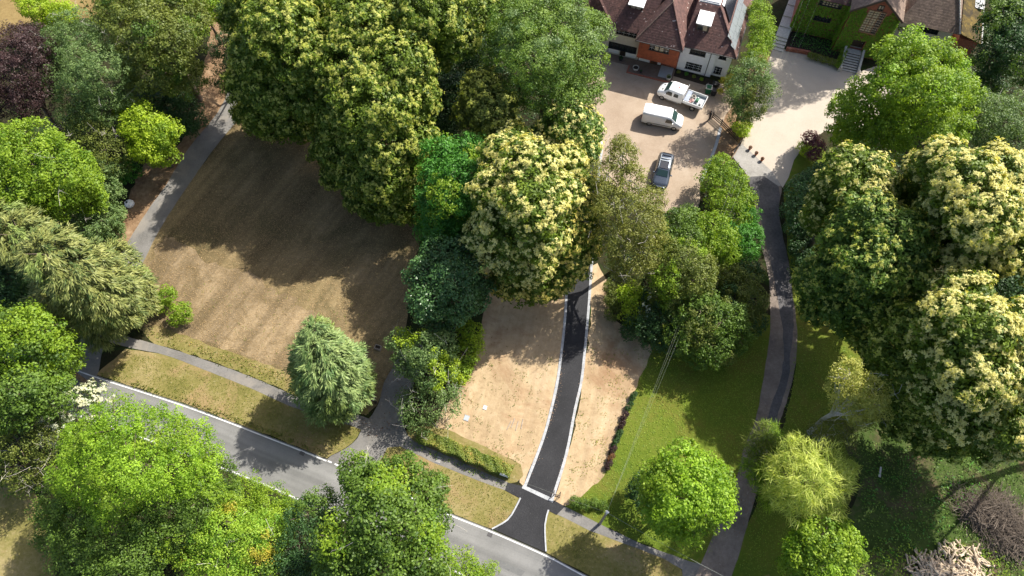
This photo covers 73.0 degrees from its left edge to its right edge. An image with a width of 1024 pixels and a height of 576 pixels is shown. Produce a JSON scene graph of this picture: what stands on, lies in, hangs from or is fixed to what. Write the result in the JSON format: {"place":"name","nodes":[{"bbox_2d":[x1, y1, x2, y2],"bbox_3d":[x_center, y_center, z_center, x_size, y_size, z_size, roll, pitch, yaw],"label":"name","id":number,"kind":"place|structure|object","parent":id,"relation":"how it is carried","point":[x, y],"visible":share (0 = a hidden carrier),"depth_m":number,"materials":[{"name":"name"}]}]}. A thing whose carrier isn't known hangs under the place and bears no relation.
{"place":"outdoors","nodes":[
{"label":"outdoors","id":0,"kind":"place"},
{"bbox_2d":[0,0,111,45],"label":"pasture","id":1,"kind":"structure","parent":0,"point":[9,12],"depth_m":96.11,"materials":[{"name":"beige plant"}]},
{"bbox_2d":[70,93,235,374],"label":"side lane","id":2,"kind":"structure","parent":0,"point":[198,152],"depth_m":82.09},
{"bbox_2d":[97,349,359,457],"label":"verge","id":3,"kind":"structure","parent":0,"point":[190,378],"depth_m":70.07,"materials":[{"name":"yellow plant"}]},
{"bbox_2d":[110,336,368,429],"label":"footpath","id":4,"kind":"structure","parent":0,"point":[266,389],"depth_m":71.30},
{"bbox_2d":[143,325,368,413],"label":"verge bank","id":5,"kind":"structure","parent":0,"point":[176,343],"depth_m":72.23,"materials":[{"name":"yellow plant"}]},
{"bbox_2d":[140,118,432,414],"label":"dry lawn","id":6,"kind":"structure","parent":0,"point":[409,247],"depth_m":78.69,"materials":[{"name":"brown plant"}]},
{"bbox_2d":[149,234,319,372],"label":"straw patch","id":7,"kind":"object","parent":6,"relation":"on","point":[176,250],"visible":0.77,"depth_m":74.77,"materials":[{"name":"beige plant"}]},
{"bbox_2d":[214,0,344,145],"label":"chestnut tree","id":8,"kind":"object","parent":6,"relation":"on","point":[267,79],"visible":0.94,"depth_m":71.56,"materials":[{"name":"green plant"}]},
{"bbox_2d":[281,312,377,428],"bbox_3d":[-17.532,8.259,65.050,9.416,11.895,8.632,-2,63,0],"label":"cypress tree","id":9,"kind":"object","parent":6,"relation":"on","point":[335,362],"visible":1,"depth_m":62.77,"materials":[{"name":"green plant"}]},
{"bbox_2d":[304,0,444,226],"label":"chestnut tree","id":10,"kind":"object","parent":6,"relation":"on","point":[367,170],"visible":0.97,"depth_m":69.12,"materials":[{"name":"green plant"}]},
{"bbox_2d":[7,353,586,575],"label":"road","id":11,"kind":"structure","parent":0,"point":[293,469],"depth_m":66.64,"materials":[{"name":"grey asphalt"}]},
{"bbox_2d":[328,344,422,467],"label":"lane mouth","id":12,"kind":"object","parent":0,"point":[382,441],"visible":0.66,"depth_m":68.42},
{"bbox_2d":[401,442,506,489],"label":"footpath","id":13,"kind":"structure","parent":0,"point":[432,457],"depth_m":66.63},
{"bbox_2d":[406,426,522,482],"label":"hedge verge","id":14,"kind":"structure","parent":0,"point":[516,473],"depth_m":67.28,"materials":[{"name":"beige plant"}]},
{"bbox_2d":[415,428,513,478],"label":"clipped hedge","id":15,"kind":"object","parent":14,"relation":"on","point":[492,464],"visible":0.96,"depth_m":66.31,"materials":[{"name":"green plant"}]},
{"bbox_2d":[436,289,564,484],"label":"soil bed","id":16,"kind":"object","parent":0,"point":[526,338],"visible":0.62,"depth_m":70.47,"materials":[{"name":"beige soil"}]},
{"bbox_2d":[0,0,1023,575],"bbox_3d":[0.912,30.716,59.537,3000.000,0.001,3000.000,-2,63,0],"label":"ground","id":17,"kind":"structure","parent":0,"point":[778,6],"depth_m":77.00,"materials":[{"name":"green plant"}]},
{"bbox_2d":[0,480,54,575],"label":"sunlit clearing","id":18,"kind":"structure","parent":17,"relation":"on","point":[19,556],"depth_m":64.08,"materials":[{"name":"beige plant"}]},
{"bbox_2d":[0,237,54,329],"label":"holly tree","id":19,"kind":"object","parent":17,"relation":"on","point":[17,282],"visible":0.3,"depth_m":68.06,"materials":[{"name":"green plant"}]},
{"bbox_2d":[0,413,63,500],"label":"hawthorn tree","id":20,"kind":"object","parent":17,"relation":"on","point":[9,456],"visible":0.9,"depth_m":61.08,"materials":[{"name":"green plant"}]},
{"bbox_2d":[0,19,68,140],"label":"copper beech","id":21,"kind":"object","parent":17,"relation":"on","point":[34,88],"visible":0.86,"depth_m":75.08,"materials":[{"name":"purple plant"}]},
{"bbox_2d":[0,361,84,435],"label":"oak tree","id":22,"kind":"object","parent":17,"relation":"on","point":[33,404],"visible":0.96,"depth_m":58.89,"materials":[{"name":"green plant"}]},
{"bbox_2d":[0,297,88,384],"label":"oak tree","id":23,"kind":"object","parent":17,"relation":"on","point":[33,341],"visible":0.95,"depth_m":60.65,"materials":[{"name":"green plant"}]},
{"bbox_2d":[10,0,79,34],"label":"lime tree","id":24,"kind":"object","parent":17,"relation":"on","point":[45,9],"visible":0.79,"depth_m":88.17,"materials":[{"name":"green plant"}]},
{"bbox_2d":[0,115,110,231],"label":"sycamore tree","id":25,"kind":"object","parent":17,"relation":"on","point":[85,189],"visible":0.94,"depth_m":68.73,"materials":[{"name":"green plant"}]},
{"bbox_2d":[34,377,115,450],"bbox_3d":[-40.363,12.179,65.396,6.762,8.308,5.780,-23,65,-11],"label":"elder shrub","id":26,"kind":"object","parent":17,"relation":"on","point":[81,401],"visible":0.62,"depth_m":63.40,"materials":[{"name":"grey plant"}]},
{"bbox_2d":[0,196,161,355],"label":"weeping cypress","id":27,"kind":"object","parent":17,"relation":"on","point":[105,294],"visible":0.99,"depth_m":63.25,"materials":[{"name":"green plant"}]},
{"bbox_2d":[31,1,138,137],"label":"ash tree","id":28,"kind":"object","parent":17,"relation":"on","point":[78,69],"visible":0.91,"depth_m":75.03,"materials":[{"name":"green plant"}]},
{"bbox_2d":[57,149,127,251],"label":"ivy shrub","id":29,"kind":"object","parent":17,"relation":"on","point":[112,218],"visible":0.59,"depth_m":76.00,"materials":[{"name":"green plant"}]},
{"bbox_2d":[58,97,132,182],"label":"hawthorn tree","id":30,"kind":"object","parent":17,"relation":"on","point":[90,138],"visible":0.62,"depth_m":76.13,"materials":[{"name":"green plant"}]},
{"bbox_2d":[25,480,176,575],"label":"hornbeam tree","id":31,"kind":"object","parent":17,"relation":"on","point":[92,544],"visible":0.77,"depth_m":55.74,"materials":[{"name":"green plant"}]},
{"bbox_2d":[42,389,228,534],"bbox_3d":[-30.886,15.516,58.346,15.572,17.520,10.519,-2,63,0],"label":"ash tree","id":32,"kind":"object","parent":17,"relation":"on","point":[92,441],"visible":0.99,"depth_m":53.88,"materials":[{"name":"green plant"}]},
{"bbox_2d":[80,0,215,102],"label":"oak tree","id":33,"kind":"object","parent":17,"relation":"on","point":[161,34],"visible":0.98,"depth_m":75.20,"materials":[{"name":"green plant"}]},
{"bbox_2d":[111,96,185,168],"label":"maple tree","id":34,"kind":"object","parent":17,"relation":"on","point":[162,148],"visible":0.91,"depth_m":76.71,"materials":[{"name":"green plant"}]},
{"bbox_2d":[127,76,210,138],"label":"hazel shrub","id":35,"kind":"object","parent":17,"relation":"on","point":[192,127],"visible":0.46,"depth_m":83.06,"materials":[{"name":"green plant"}]},
{"bbox_2d":[112,20,229,244],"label":"leaf litter","id":36,"kind":"object","parent":17,"relation":"on","point":[147,188],"visible":0.48,"depth_m":83.34,"materials":[{"name":"brown plant"}]},
{"bbox_2d":[113,448,245,571],"bbox_3d":[-26.526,19.472,59.316,10.088,12.049,7.410,-41,69,-18],"label":"oak tree","id":37,"kind":"object","parent":17,"relation":"on","point":[147,511],"visible":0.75,"depth_m":55.21,"materials":[{"name":"green plant"}]},
{"bbox_2d":[204,0,237,95],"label":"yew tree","id":38,"kind":"object","parent":17,"relation":"on","point":[217,54],"visible":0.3,"depth_m":82.08,"materials":[{"name":"green plant"}]},
{"bbox_2d":[0,414,452,575],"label":"undergrowth","id":39,"kind":"object","parent":17,"relation":"on","point":[6,486],"visible":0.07,"depth_m":64.61,"materials":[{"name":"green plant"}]},
{"bbox_2d":[173,499,297,575],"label":"field maple","id":40,"kind":"object","parent":17,"relation":"on","point":[250,558],"visible":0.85,"depth_m":54.83,"materials":[{"name":"green plant"}]},
{"bbox_2d":[220,468,304,539],"bbox_3d":[-22.521,19.953,62.944,7.905,5.052,5.434,20,65,11],"label":"hazel shrub","id":41,"kind":"object","parent":17,"relation":"on","point":[258,494],"visible":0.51,"depth_m":62.34,"materials":[{"name":"green plant"}]},
{"bbox_2d":[258,483,345,575],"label":"yew tree","id":42,"kind":"object","parent":17,"relation":"on","point":[297,559],"visible":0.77,"depth_m":55.14,"materials":[{"name":"green plant"}]},
{"bbox_2d":[308,447,467,575],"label":"oak tree","id":43,"kind":"object","parent":17,"relation":"on","point":[414,522],"visible":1,"depth_m":50.74,"materials":[{"name":"green plant"}]},
{"bbox_2d":[282,0,500,111],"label":"chestnut tree","id":44,"kind":"object","parent":17,"relation":"on","point":[441,24],"visible":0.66,"depth_m":70.31,"materials":[{"name":"green plant"}]},
{"bbox_2d":[383,319,466,395],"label":"holly tree","id":45,"kind":"object","parent":17,"relation":"on","point":[412,351],"visible":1,"depth_m":65.33,"materials":[{"name":"green plant"}]},
{"bbox_2d":[389,368,466,439],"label":"hawthorn tree","id":46,"kind":"object","parent":17,"relation":"on","point":[441,401],"visible":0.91,"depth_m":66.10,"materials":[{"name":"green plant"}]},
{"bbox_2d":[379,446,518,528],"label":"verge","id":47,"kind":"structure","parent":17,"relation":"on","point":[494,505],"depth_m":65.23,"materials":[{"name":"yellow plant"}]},
{"bbox_2d":[400,233,497,339],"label":"holly tree","id":48,"kind":"object","parent":17,"relation":"on","point":[441,307],"visible":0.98,"depth_m":65.45,"materials":[{"name":"green plant"}]},
{"bbox_2d":[412,131,487,251],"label":"maple tree","id":49,"kind":"object","parent":17,"relation":"on","point":[447,201],"visible":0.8,"depth_m":67.88,"materials":[{"name":"green plant"}]},
{"bbox_2d":[419,544,500,575],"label":"hazel shrub","id":50,"kind":"object","parent":17,"relation":"on","point":[477,570],"visible":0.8,"depth_m":57.66,"materials":[{"name":"green plant"}]},
{"bbox_2d":[423,36,502,139],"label":"holly tree","id":51,"kind":"object","parent":17,"relation":"on","point":[450,84],"visible":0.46,"depth_m":80.07,"materials":[{"name":"green plant"}]},
{"bbox_2d":[440,319,486,385],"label":"laurel shrub","id":52,"kind":"object","parent":17,"relation":"on","point":[465,367],"visible":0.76,"depth_m":68.92,"materials":[{"name":"green plant"}]},
{"bbox_2d":[449,63,525,161],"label":"chestnut tree","id":53,"kind":"object","parent":17,"relation":"on","point":[480,95],"visible":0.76,"depth_m":71.96,"materials":[{"name":"green plant"}]},
{"bbox_2d":[458,117,589,290],"bbox_3d":[1.410,-7.517,68.249,11.826,20.159,15.948,20,65,11],"label":"chestnut tree","id":54,"kind":"object","parent":17,"relation":"on","point":[520,217],"visible":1,"depth_m":61.69,"materials":[{"name":"yellow plant"}]},
{"bbox_2d":[494,482,564,551],"bbox_3d":[1.453,21.198,64.403,5.830,0.001,4.660,20,65,11],"label":"apron","id":55,"kind":"object","parent":17,"relation":"on","point":[525,523],"visible":1,"depth_m":64.31,"materials":[{"name":"grey asphalt"}]},
{"bbox_2d":[475,0,617,123],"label":"beech tree","id":56,"kind":"object","parent":17,"relation":"on","point":[523,28],"visible":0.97,"depth_m":69.23,"materials":[{"name":"green plant"}]},
{"bbox_2d":[486,170,607,308],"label":"chestnut tree","id":57,"kind":"object","parent":17,"relation":"on","point":[568,274],"visible":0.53,"depth_m":68.08,"materials":[{"name":"green plant"}]},
{"bbox_2d":[525,97,606,170],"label":"chestnut tree","id":58,"kind":"object","parent":17,"relation":"on","point":[587,122],"visible":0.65,"depth_m":70.54,"materials":[{"name":"green plant"}]},
{"bbox_2d":[554,263,651,505],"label":"soil strip","id":59,"kind":"object","parent":17,"relation":"on","point":[607,335],"visible":0.86,"depth_m":69.81,"materials":[{"name":"beige soil"}]},
{"bbox_2d":[546,511,682,575],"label":"verge","id":60,"kind":"structure","parent":17,"relation":"on","point":[598,564],"depth_m":62.79,"materials":[{"name":"yellow plant"}]},
{"bbox_2d":[584,132,672,289],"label":"silver birch","id":61,"kind":"object","parent":17,"relation":"on","point":[627,232],"visible":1,"depth_m":65.56,"materials":[{"name":"green plant"}]},
{"bbox_2d":[557,507,700,575],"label":"footpath","id":62,"kind":"structure","parent":17,"relation":"on","point":[688,568],"depth_m":63.34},
{"bbox_2d":[614,280,654,328],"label":"pieris shrub","id":63,"kind":"object","parent":17,"relation":"on","point":[642,296],"visible":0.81,"depth_m":71.14,"materials":[{"name":"green plant"}]},
{"bbox_2d":[618,300,687,359],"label":"rhododendron","id":64,"kind":"object","parent":17,"relation":"on","point":[650,332],"visible":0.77,"depth_m":69.50,"materials":[{"name":"green plant"}]},
{"bbox_2d":[585,0,752,78],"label":"tiled house","id":65,"kind":"structure","parent":17,"relation":"on","point":[704,38],"depth_m":85.61,"materials":[{"name":"brown tile"}]},
{"bbox_2d":[648,201,707,270],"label":"bay tree","id":66,"kind":"object","parent":17,"relation":"on","point":[683,215],"visible":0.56,"depth_m":70.57,"materials":[{"name":"green plant"}]},
{"bbox_2d":[643,236,719,316],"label":"rhododendron","id":67,"kind":"object","parent":17,"relation":"on","point":[674,286],"visible":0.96,"depth_m":67.32,"materials":[{"name":"green plant"}]},
{"bbox_2d":[662,286,757,370],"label":"rhododendron","id":68,"kind":"object","parent":17,"relation":"on","point":[701,341],"visible":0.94,"depth_m":67.38,"materials":[{"name":"green plant"}]},
{"bbox_2d":[689,208,742,268],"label":"maple tree","id":69,"kind":"object","parent":17,"relation":"on","point":[714,240],"visible":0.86,"depth_m":71.22,"materials":[{"name":"green plant"}]},
{"bbox_2d":[693,152,758,225],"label":"laurel shrub","id":70,"kind":"object","parent":17,"relation":"on","point":[714,168],"visible":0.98,"depth_m":76.68,"materials":[{"name":"green plant"}]},
{"bbox_2d":[712,257,771,336],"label":"rhododendron","id":71,"kind":"object","parent":17,"relation":"on","point":[743,298],"visible":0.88,"depth_m":70.67,"materials":[{"name":"green plant"}]},
{"bbox_2d":[713,44,771,163],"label":"planting bed","id":72,"kind":"object","parent":17,"relation":"on","point":[728,143],"visible":0.34,"depth_m":84.36,"materials":[{"name":"green plant"}]},
{"bbox_2d":[721,51,782,130],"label":"olive tree","id":73,"kind":"object","parent":72,"relation":"on","point":[741,105],"visible":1,"depth_m":79.17,"materials":[{"name":"green plant"}]},
{"bbox_2d":[722,203,765,263],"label":"laurel shrub","id":74,"kind":"object","parent":17,"relation":"on","point":[748,232],"visible":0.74,"depth_m":74.62,"materials":[{"name":"green plant"}]},
{"bbox_2d":[696,160,796,575],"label":"country lane","id":75,"kind":"structure","parent":17,"relation":"on","point":[720,558],"depth_m":67.98,"materials":[{"name":"grey asphalt"}]},
{"bbox_2d":[733,144,780,185],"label":"ramp","id":76,"kind":"structure","parent":75,"relation":"on","point":[757,167],"depth_m":82.45,"materials":[{"name":"concrete"}]},
{"bbox_2d":[749,176,793,424],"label":"lane patching","id":77,"kind":"object","parent":75,"relation":"on","point":[767,192],"visible":0.94,"depth_m":76.30,"materials":[{"name":"grey asphalt"}]},
{"bbox_2d":[740,0,777,71],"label":"bamboo clump","id":78,"kind":"object","parent":17,"relation":"on","point":[766,38],"visible":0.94,"depth_m":84.03,"materials":[{"name":"green plant"}]},
{"bbox_2d":[779,161,825,240],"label":"laurel shrub","id":79,"kind":"object","parent":17,"relation":"on","point":[795,205],"visible":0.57,"depth_m":76.66,"materials":[{"name":"green plant"}]},
{"bbox_2d":[741,49,890,187],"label":"forecourt","id":80,"kind":"structure","parent":17,"relation":"on","point":[809,86],"depth_m":86.46,"materials":[{"name":"beige gravel"}]},
{"bbox_2d":[789,186,944,348],"bbox_3d":[32.900,-0.650,65.411,11.624,18.050,10.901,28,67,14],"label":"chestnut tree","id":81,"kind":"object","parent":17,"relation":"on","point":[868,268],"visible":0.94,"depth_m":60.48,"materials":[{"name":"green plant"}]},
{"bbox_2d":[790,0,962,59],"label":"ivy house","id":82,"kind":"structure","parent":17,"relation":"on","point":[853,23],"depth_m":86.44,"materials":[{"name":"green plant"}]},
{"bbox_2d":[823,23,987,163],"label":"oak tree","id":83,"kind":"object","parent":17,"relation":"on","point":[957,86],"visible":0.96,"depth_m":71.10,"materials":[{"name":"green plant"}]},
{"bbox_2d":[897,133,1023,286],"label":"chestnut tree","id":84,"kind":"object","parent":17,"relation":"on","point":[969,202],"visible":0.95,"depth_m":56.99,"materials":[{"name":"green plant"}]},
{"bbox_2d":[898,264,1023,469],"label":"chestnut tree","id":85,"kind":"object","parent":17,"relation":"on","point":[972,390],"visible":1,"depth_m":52.81,"materials":[{"name":"green plant"}]},
{"bbox_2d":[946,0,984,60],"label":"outbuilding","id":86,"kind":"structure","parent":17,"relation":"on","point":[969,20],"depth_m":87.67,"materials":[{"name":"red brick"}]},
{"bbox_2d":[948,87,1023,151],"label":"ash tree","id":87,"kind":"object","parent":17,"relation":"on","point":[998,114],"visible":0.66,"depth_m":72.56,"materials":[{"name":"green plant"}]},
{"bbox_2d":[968,0,1023,98],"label":"holly tree","id":88,"kind":"object","parent":17,"relation":"on","point":[1010,10],"visible":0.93,"depth_m":78.27,"materials":[{"name":"green plant"}]},
{"bbox_2d":[525,153,599,496],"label":"new driveway","id":89,"kind":"structure","parent":0,"point":[545,473],"depth_m":69.66,"materials":[{"name":"grey asphalt"}]},
{"bbox_2d":[582,50,733,212],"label":"courtyard","id":90,"kind":"structure","parent":0,"point":[689,144],"depth_m":85.16,"materials":[{"name":"beige gravel"}]},
{"bbox_2d":[603,52,675,82],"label":"terrace","id":91,"kind":"structure","parent":90,"relation":"on","point":[650,70],"depth_m":89.75,"materials":[{"name":"beige brick"}]},
{"bbox_2d":[641,103,683,130],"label":"panel van","id":92,"kind":"object","parent":90,"relation":"on","point":[663,116],"visible":1,"depth_m":84.17,"materials":[{"name":"white paint"}]},
{"bbox_2d":[657,81,707,110],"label":"dropside pickup","id":93,"kind":"object","parent":90,"relation":"on","point":[674,91],"visible":0.95,"depth_m":85.98,"materials":[{"name":"white paint"}]},
{"bbox_2d":[565,315,769,563],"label":"green lawn","id":94,"kind":"structure","parent":0,"point":[709,422],"depth_m":68.37,"materials":[{"name":"green plant"}]},
{"bbox_2d":[631,436,741,551],"bbox_3d":[14.188,18.003,59.022,8.757,12.811,7.866,31,67,16],"label":"maple tree","id":95,"kind":"object","parent":94,"relation":"on","point":[695,501],"visible":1,"depth_m":55.09,"materials":[{"name":"green plant"}]},
{"bbox_2d":[735,417,786,516],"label":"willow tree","id":96,"kind":"object","parent":94,"relation":"on","point":[774,431],"visible":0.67,"depth_m":60.80,"materials":[{"name":"green plant"}]},
{"bbox_2d":[732,145,867,575],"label":"side lawn","id":97,"kind":"structure","parent":0,"point":[801,163],"depth_m":68.81,"materials":[{"name":"green plant"}]},
{"bbox_2d":[754,429,862,529],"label":"willow tree","id":98,"kind":"object","parent":97,"relation":"on","point":[789,480],"visible":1,"depth_m":55.95,"materials":[{"name":"green plant"}]},
{"bbox_2d":[774,508,869,575],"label":"hazel shrub","id":99,"kind":"object","parent":97,"relation":"on","point":[803,543],"visible":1,"depth_m":55.63,"materials":[{"name":"green plant"}]},
{"bbox_2d":[803,404,864,449],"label":"birch sapling","id":100,"kind":"object","parent":97,"relation":"on","point":[842,423],"visible":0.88,"depth_m":63.84,"materials":[{"name":"green plant"}]},
{"bbox_2d":[807,354,901,434],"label":"silver birch","id":101,"kind":"object","parent":97,"relation":"on","point":[857,381],"visible":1,"depth_m":56.10,"materials":[{"name":"green plant"}]},
{"bbox_2d":[798,139,912,255],"bbox_3d":[32.925,-7.584,69.392,8.245,17.332,8.150,-23,65,-11],"label":"chestnut tree","id":102,"kind":"object","parent":97,"relation":"on","point":[856,168],"visible":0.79,"depth_m":63.70,"materials":[{"name":"green plant"}]},
{"bbox_2d":[845,297,970,466],"bbox_3d":[35.779,9.270,61.792,7.562,15.308,14.732,-33,67,-15],"label":"chestnut tree","id":103,"kind":"object","parent":97,"relation":"on","point":[880,349],"visible":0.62,"depth_m":60.34,"materials":[{"name":"green plant"}]},
{"bbox_2d":[816,421,1023,575],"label":"clearing floor","id":104,"kind":"structure","parent":0,"point":[856,515],"depth_m":64.58,"materials":[{"name":"green plant"}]},
{"bbox_2d":[852,439,1023,575],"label":"undergrowth","id":105,"kind":"object","parent":104,"relation":"on","point":[895,447],"visible":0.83,"depth_m":64.38,"materials":[{"name":"green plant"}]},
{"bbox_2d":[904,539,994,575],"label":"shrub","id":106,"kind":"object","parent":104,"relation":"on","point":[942,567],"visible":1,"depth_m":61.69,"materials":[{"name":"beige plant"}]},
{"bbox_2d":[952,477,1023,570],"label":"brushwood","id":107,"kind":"object","parent":104,"relation":"on","point":[997,522],"visible":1,"depth_m":62.93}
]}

